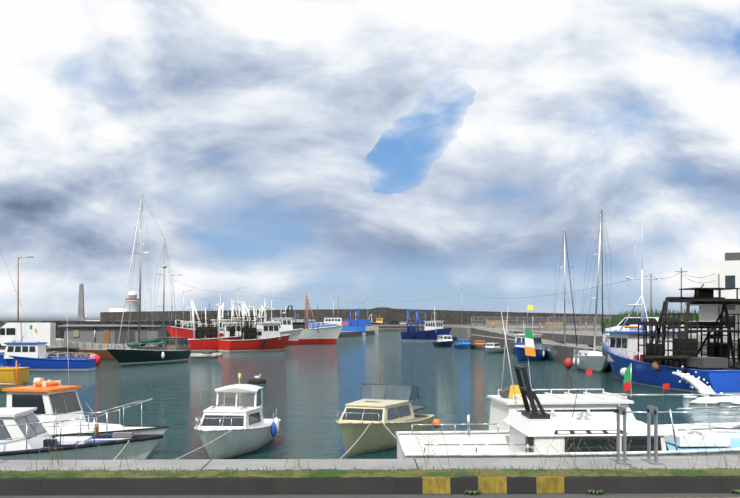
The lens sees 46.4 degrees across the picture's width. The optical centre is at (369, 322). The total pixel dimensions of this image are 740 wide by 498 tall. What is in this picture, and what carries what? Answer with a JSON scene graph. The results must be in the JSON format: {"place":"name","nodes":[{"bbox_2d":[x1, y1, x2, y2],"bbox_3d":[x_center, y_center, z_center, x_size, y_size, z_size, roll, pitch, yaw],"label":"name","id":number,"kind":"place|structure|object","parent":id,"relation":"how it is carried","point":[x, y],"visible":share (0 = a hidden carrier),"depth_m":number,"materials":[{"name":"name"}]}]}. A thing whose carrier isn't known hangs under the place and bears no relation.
{"place":"outdoors","nodes":[
{"label":"outdoors","id":0,"kind":"place"},
{"bbox_2d":[0,328,443,357],"bbox_3d":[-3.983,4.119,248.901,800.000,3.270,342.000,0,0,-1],"label":"quay","id":1,"kind":"structure","parent":0,"point":[59,350],"depth_m":220.33,"materials":[{"name":"concrete"}]},
{"bbox_2d":[0,323,55,348],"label":"white transit van","id":2,"kind":"object","parent":1,"relation":"on","point":[46,332],"visible":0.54,"depth_m":78.51,"materials":[{"name":"paint"}]},
{"bbox_2d":[77,284,86,320],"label":"memorial fin sculpture","id":3,"kind":"object","parent":1,"relation":"on","point":[82,316],"visible":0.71,"depth_m":117.08,"materials":[{"name":"concrete"}]},
{"bbox_2d":[47,325,170,359],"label":"building","id":4,"kind":"structure","parent":1,"relation":"on","point":[84,340],"depth_m":85.93,"materials":[{"name":"grey paint"}]},
{"bbox_2d":[85,290,138,320],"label":"lighthouse tower","id":5,"kind":"structure","parent":1,"relation":"on","point":[131,298],"depth_m":465.56,"materials":[{"name":"white paint"}]},
{"bbox_2d":[0,317,260,338],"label":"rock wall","id":6,"kind":"structure","parent":1,"relation":"on","point":[60,332],"depth_m":107.63,"materials":[{"name":"grey stone"}]},
{"bbox_2d":[183,300,357,327],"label":"boat masts","id":7,"kind":"object","parent":1,"relation":"on","point":[209,309],"visible":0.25,"depth_m":139.62,"materials":[{"name":"white metal"}]},
{"bbox_2d":[292,319,378,334],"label":"pier sheds and containers","id":8,"kind":"object","parent":1,"relation":"on","point":[364,322],"visible":0.25,"depth_m":297.34,"materials":[{"name":"metal"}]},
{"bbox_2d":[17,257,715,325],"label":"lamp post wires","id":9,"kind":"object","parent":1,"relation":"on","point":[529,307],"visible":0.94,"depth_m":124.04,"materials":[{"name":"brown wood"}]},
{"bbox_2d":[369,314,387,324],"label":"vehicle","id":10,"kind":"object","parent":1,"relation":"on","point":[379,321],"visible":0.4,"depth_m":379.88,"materials":[{"name":"grey paint"}]},
{"bbox_2d":[379,326,444,327],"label":"slip wall","id":11,"kind":"structure","parent":1,"relation":"on","point":[399,327],"depth_m":344.28,"materials":[{"name":"concrete"}]},
{"bbox_2d":[0,332,739,459],"bbox_3d":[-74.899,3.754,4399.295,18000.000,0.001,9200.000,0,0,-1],"label":"sea water","id":12,"kind":"structure","parent":0,"point":[310,391],"depth_m":49.61,"materials":[{"name":"teal liquid"}]},
{"bbox_2d":[0,382,22,390],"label":"rowing dinghy","id":13,"kind":"object","parent":12,"relation":"on","point":[3,385],"visible":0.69,"depth_m":46.63,"materials":[{"name":"brown wood"}]},
{"bbox_2d":[0,364,29,383],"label":"yellow boat","id":14,"kind":"object","parent":12,"relation":"on","point":[8,374],"visible":0.85,"depth_m":51.73,"materials":[{"name":"paint"}]},
{"bbox_2d":[0,250,51,354],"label":"white sailboat","id":15,"kind":"object","parent":12,"relation":"in","point":[2,351],"visible":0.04,"depth_m":75.56,"materials":[{"name":"paint"}]},
{"bbox_2d":[0,325,96,370],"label":"blue fishing boat","id":16,"kind":"object","parent":12,"relation":"on","point":[33,356],"visible":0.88,"depth_m":66.43,"materials":[{"name":"white paint"}]},
{"bbox_2d":[0,407,162,459],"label":"motorboat","id":17,"kind":"object","parent":12,"relation":"on","point":[22,435],"visible":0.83,"depth_m":19.64,"materials":[{"name":"paint"}]},
{"bbox_2d":[2,330,169,436],"bbox_3d":[-8.680,1.959,25.021,6.317,4.390,2.190,0,0,15],"label":"motorboat","id":18,"kind":"object","parent":12,"relation":"on","point":[48,396],"visible":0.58,"depth_m":24.59,"materials":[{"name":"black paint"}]},
{"bbox_2d":[89,354,100,365],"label":"buoy","id":19,"kind":"object","parent":12,"relation":"on","point":[98,360],"visible":0.56,"depth_m":74.12,"materials":[{"name":"red plastic"}]},
{"bbox_2d":[106,193,190,364],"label":"sailboat","id":20,"kind":"object","parent":12,"relation":"on","point":[169,349],"visible":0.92,"depth_m":77.89,"materials":[{"name":"grey paint"}]},
{"bbox_2d":[181,302,223,329],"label":"fishing boat","id":21,"kind":"object","parent":12,"relation":"on","point":[185,325],"visible":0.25,"depth_m":131.53,"materials":[{"name":"grey paint"}]},
{"bbox_2d":[166,294,242,338],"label":"fishing boat","id":22,"kind":"object","parent":12,"relation":"on","point":[185,332],"visible":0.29,"depth_m":118.44,"materials":[{"name":"grey paint"}]},
{"bbox_2d":[189,350,222,357],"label":"dinghy","id":23,"kind":"object","parent":12,"relation":"on","point":[207,354],"visible":0.92,"depth_m":89.52,"materials":[{"name":"paint"}]},
{"bbox_2d":[188,299,242,350],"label":"fishing boat","id":24,"kind":"object","parent":12,"relation":"on","point":[206,338],"visible":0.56,"depth_m":111.19,"materials":[{"name":"grey paint"}]},
{"bbox_2d":[194,373,280,458],"bbox_3d":[-3.937,2.819,25.305,2.219,2.570,5.633,0,0,6],"label":"motorboat","id":25,"kind":"object","parent":12,"relation":"on","point":[251,428],"visible":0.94,"depth_m":24.40,"materials":[{"name":"paint"}]},
{"bbox_2d":[230,299,265,326],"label":"fishing boat","id":26,"kind":"object","parent":12,"relation":"on","point":[264,304],"visible":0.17,"depth_m":138.45,"materials":[{"name":"grey paint"}]},
{"bbox_2d":[238,374,265,382],"bbox_3d":[-7.609,3.533,55.570,1.124,0.618,5.333,0,0,-17],"label":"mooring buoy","id":27,"kind":"object","parent":12,"relation":"on","point":[257,379],"visible":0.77,"depth_m":53.25,"materials":[{"name":"white plastic"}]},
{"bbox_2d":[218,302,289,351],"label":"trawler","id":28,"kind":"object","parent":12,"relation":"on","point":[261,336],"visible":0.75,"depth_m":111.66,"materials":[{"name":"grey paint"}]},
{"bbox_2d":[238,300,302,344],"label":"fishing boat","id":29,"kind":"object","parent":12,"relation":"on","point":[295,334],"visible":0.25,"depth_m":142.64,"materials":[{"name":"grey paint"}]},
{"bbox_2d":[263,302,292,320],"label":"fishing boat","id":30,"kind":"object","parent":12,"relation":"on","point":[291,311],"visible":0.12,"depth_m":155.53,"materials":[{"name":"grey paint"}]},
{"bbox_2d":[292,322,305,328],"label":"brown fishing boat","id":31,"kind":"object","parent":12,"relation":"on","point":[297,325],"depth_m":168.83,"materials":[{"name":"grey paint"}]},
{"bbox_2d":[272,292,342,343],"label":"fishing boat","id":32,"kind":"object","parent":12,"relation":"on","point":[324,335],"visible":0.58,"depth_m":148.07,"materials":[{"name":"grey paint"}]},
{"bbox_2d":[308,302,365,335],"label":"fishing boat","id":33,"kind":"object","parent":12,"relation":"on","point":[345,327],"visible":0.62,"depth_m":242.22,"materials":[{"name":"grey paint"}]},
{"bbox_2d":[336,373,440,456],"bbox_3d":[0.303,2.874,26.213,2.381,2.560,5.819,0,0,21],"label":"motorboat","id":34,"kind":"object","parent":12,"relation":"on","point":[353,422],"visible":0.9,"depth_m":25.28,"materials":[{"name":"beige paint"}]},
{"bbox_2d":[401,307,450,340],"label":"fishing boat","id":35,"kind":"object","parent":12,"relation":"on","point":[434,329],"depth_m":176.06,"materials":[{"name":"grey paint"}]},
{"bbox_2d":[432,335,453,347],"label":"small boat","id":36,"kind":"object","parent":12,"relation":"on","point":[446,341],"visible":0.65,"depth_m":128.45,"materials":[{"name":"white paint"}]},
{"bbox_2d":[454,340,470,348],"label":"small boat","id":37,"kind":"object","parent":12,"relation":"on","point":[464,344],"visible":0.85,"depth_m":122.44,"materials":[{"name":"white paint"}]},
{"bbox_2d":[470,340,485,348],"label":"small boat","id":38,"kind":"object","parent":12,"relation":"on","point":[480,344],"visible":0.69,"depth_m":121.29,"materials":[{"name":"white paint"}]},
{"bbox_2d":[484,343,505,352],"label":"small boat","id":39,"kind":"object","parent":12,"relation":"on","point":[492,347],"visible":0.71,"depth_m":105.28,"materials":[{"name":"paint"}]},
{"bbox_2d":[512,321,548,361],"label":"fishing boat","id":40,"kind":"object","parent":12,"relation":"on","point":[519,350],"visible":0.73,"depth_m":82.69,"materials":[{"name":"paint"}]},
{"bbox_2d":[544,227,581,360],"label":"sailboat","id":41,"kind":"object","parent":12,"relation":"on","point":[551,354],"visible":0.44,"depth_m":83.81,"materials":[{"name":"white paint"}]},
{"bbox_2d":[395,312,739,458],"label":"motorboat","id":42,"kind":"object","parent":12,"relation":"on","point":[541,428],"visible":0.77,"depth_m":14.98,"materials":[{"name":"grey paint"}]},
{"bbox_2d":[564,205,610,371],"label":"white sailboat","id":43,"kind":"object","parent":12,"relation":"on","point":[594,360],"visible":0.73,"depth_m":67.88,"materials":[{"name":"paint"}]},
{"bbox_2d":[487,313,739,430],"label":"white cabin boat","id":44,"kind":"object","parent":12,"relation":"on","point":[503,406],"visible":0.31,"depth_m":20.42,"materials":[{"name":"paint"}]},
{"bbox_2d":[601,270,739,393],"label":"fishing boat","id":45,"kind":"object","parent":12,"relation":"on","point":[657,357],"visible":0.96,"depth_m":48.74,"materials":[{"name":"grey paint"}]},
{"bbox_2d":[672,366,739,403],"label":"water jet splash","id":46,"kind":"object","parent":12,"relation":"on","point":[698,385],"visible":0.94,"depth_m":42.56,"materials":[{"name":"liquid"}]},
{"bbox_2d":[0,458,739,497],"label":"quay edge","id":47,"kind":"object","parent":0,"point":[574,487],"depth_m":6.87,"materials":[{"name":"concrete"}]},
{"bbox_2d":[114,421,410,459],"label":"mooring ropes","id":48,"kind":"object","parent":47,"relation":"on","point":[231,430],"visible":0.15,"depth_m":20.74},
{"bbox_2d":[0,468,739,478],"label":"grass strip","id":49,"kind":"object","parent":47,"relation":"on","point":[309,473],"visible":0.94,"depth_m":6.93,"materials":[{"name":"green plant"}]},
{"bbox_2d":[0,429,739,493],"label":"quay weeds","id":50,"kind":"object","parent":47,"relation":"on","point":[473,492],"visible":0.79,"depth_m":7.04,"materials":[{"name":"green plant"}]},
{"bbox_2d":[395,476,563,493],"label":"kerb paint blocks","id":51,"kind":"structure","parent":47,"relation":"on","point":[483,485],"depth_m":6.85,"materials":[{"name":"yellow paint"}]},
{"bbox_2d":[611,405,663,464],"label":"metal posts","id":52,"kind":"object","parent":47,"relation":"on","point":[649,459],"visible":0.96,"depth_m":7.48,"materials":[{"name":"silver metal"}]},
{"bbox_2d":[0,0,739,320],"label":"sky","id":53,"kind":"structure","parent":0,"point":[364,153],"materials":[{"name":"white"}]},
{"bbox_2d":[100,307,643,324],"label":"harbour wall","id":54,"kind":"structure","parent":0,"point":[446,317],"depth_m":389.83,"materials":[{"name":"stone"}]},
{"bbox_2d":[370,325,599,326],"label":"raised quay road","id":55,"kind":"structure","parent":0,"point":[473,325],"depth_m":346.12,"materials":[{"name":"concrete"}]},
{"bbox_2d":[387,321,398,324],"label":"dark car","id":56,"kind":"object","parent":55,"relation":"on","point":[394,322],"visible":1,"depth_m":351.21,"materials":[{"name":"paint"}]},
{"bbox_2d":[445,327,600,341],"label":"pier","id":57,"kind":"structure","parent":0,"point":[462,333],"depth_m":160.48,"materials":[{"name":"concrete"}]},
{"bbox_2d":[471,306,611,333],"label":"pier fence and rails","id":58,"kind":"object","parent":57,"relation":"on","point":[499,323],"visible":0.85,"depth_m":162.01,"materials":[{"name":"silver metal"}]},
{"bbox_2d":[471,331,739,371],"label":"quay","id":59,"kind":"structure","parent":0,"point":[565,351],"depth_m":85.33,"materials":[{"name":"concrete"}]},
{"bbox_2d":[605,317,666,334],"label":"white suv","id":60,"kind":"object","parent":59,"relation":"on","point":[632,321],"visible":0.23,"depth_m":69.64,"materials":[{"name":"paint"}]},
{"bbox_2d":[600,308,698,332],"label":"reed vegetation patch","id":61,"kind":"object","parent":59,"relation":"on","point":[617,320],"visible":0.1,"depth_m":103.81,"materials":[{"name":"green plant"}]},
{"bbox_2d":[663,318,682,325],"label":"dark suv","id":62,"kind":"object","parent":59,"relation":"on","point":[670,319],"depth_m":75.04,"materials":[{"name":"paint"}]},
{"bbox_2d":[669,321,726,338],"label":"silver car","id":63,"kind":"object","parent":59,"relation":"on","point":[699,333],"visible":0.19,"depth_m":67.52,"materials":[{"name":"paint"}]},
{"bbox_2d":[685,252,739,334],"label":"white apartment building","id":64,"kind":"structure","parent":0,"point":[727,272],"depth_m":91.64,"materials":[{"name":"grey paint"}]}
]}

